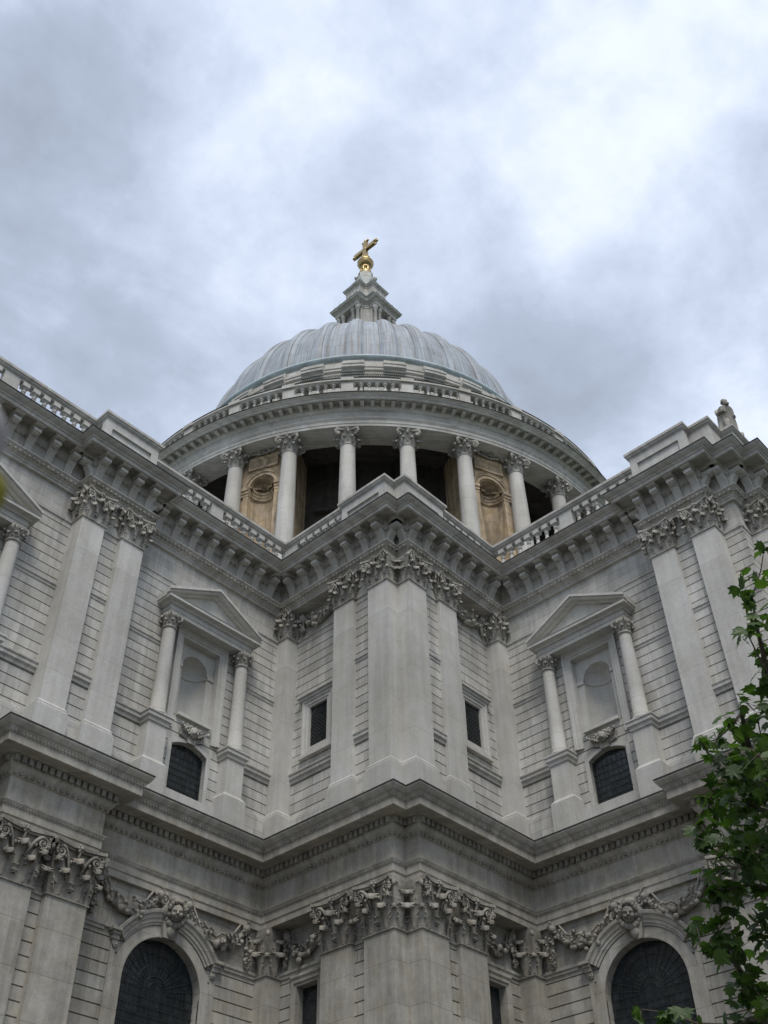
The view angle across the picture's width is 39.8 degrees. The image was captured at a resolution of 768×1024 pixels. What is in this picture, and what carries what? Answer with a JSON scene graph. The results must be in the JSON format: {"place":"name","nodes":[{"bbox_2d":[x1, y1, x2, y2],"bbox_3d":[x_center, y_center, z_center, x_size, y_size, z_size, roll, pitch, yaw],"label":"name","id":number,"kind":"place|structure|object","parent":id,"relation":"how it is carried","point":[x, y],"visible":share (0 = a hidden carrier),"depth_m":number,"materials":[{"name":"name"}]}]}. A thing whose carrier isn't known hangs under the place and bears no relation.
{"place":"outdoors","nodes":[
{"label":"outdoors","id":0,"kind":"place"},
{"bbox_2d":[0,409,6,507],"bbox_3d":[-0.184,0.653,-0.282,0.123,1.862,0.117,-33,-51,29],"label":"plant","id":1,"kind":"object","parent":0,"point":[3,437],"visible":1,"depth_m":0.34,"materials":[{"name":"plant"}]},
{"bbox_2d":[0,0,767,478],"label":"sky","id":2,"kind":"structure","parent":0,"point":[569,195],"materials":[{"name":"grey"}]},
{"label":"pavement","id":3,"kind":"structure","parent":0,"visible":0},
{"bbox_2d":[0,238,767,1023],"bbox_3d":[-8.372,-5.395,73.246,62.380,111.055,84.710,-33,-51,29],"label":"cathedral","id":4,"kind":"structure","parent":3,"relation":"on","point":[364,658],"depth_m":40.48,"materials":[{"name":"stone"}]},
{"bbox_2d":[97,908,224,1023],"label":"window","id":5,"kind":"structure","parent":4,"relation":"in","point":[146,982],"depth_m":34.70,"materials":[{"name":"grey stone"}]},
{"bbox_2d":[163,738,212,815],"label":"window","id":6,"kind":"structure","parent":4,"relation":"in","point":[182,785],"depth_m":39.47,"materials":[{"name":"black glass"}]},
{"bbox_2d":[289,966,320,1023],"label":"window","id":7,"kind":"structure","parent":4,"relation":"in","point":[305,986],"depth_m":36.32,"materials":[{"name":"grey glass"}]},
{"bbox_2d":[296,678,332,761],"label":"window","id":8,"kind":"structure","parent":4,"relation":"in","point":[316,723],"depth_m":43.28,"materials":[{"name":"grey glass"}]},
{"bbox_2d":[462,681,493,762],"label":"window","id":9,"kind":"structure","parent":4,"relation":"in","point":[475,704],"depth_m":43.63,"materials":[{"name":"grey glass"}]},
{"bbox_2d":[488,967,514,1023],"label":"window","id":10,"kind":"structure","parent":4,"relation":"in","point":[502,1011],"depth_m":36.65,"materials":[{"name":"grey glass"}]},
{"bbox_2d":[584,741,639,819],"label":"window","id":11,"kind":"structure","parent":4,"relation":"in","point":[612,775],"depth_m":40.06,"materials":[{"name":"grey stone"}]},
{"bbox_2d":[577,909,715,1023],"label":"window","id":12,"kind":"structure","parent":4,"relation":"in","point":[652,975],"depth_m":35.45,"materials":[{"name":"grey stone"}]},
{"bbox_2d":[714,399,743,435],"bbox_3d":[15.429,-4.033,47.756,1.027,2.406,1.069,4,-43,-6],"label":"statue","id":13,"kind":"object","parent":4,"relation":"on","point":[725,414],"visible":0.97,"depth_m":47.67,"materials":[{"name":"stone"}]},
{"bbox_2d":[630,540,767,1023],"bbox_3d":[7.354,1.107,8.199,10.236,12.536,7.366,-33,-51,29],"label":"plane tree","id":14,"kind":"object","parent":3,"relation":"on","point":[751,768],"visible":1,"depth_m":8.04,"materials":[{"name":"green plant"}]}
]}

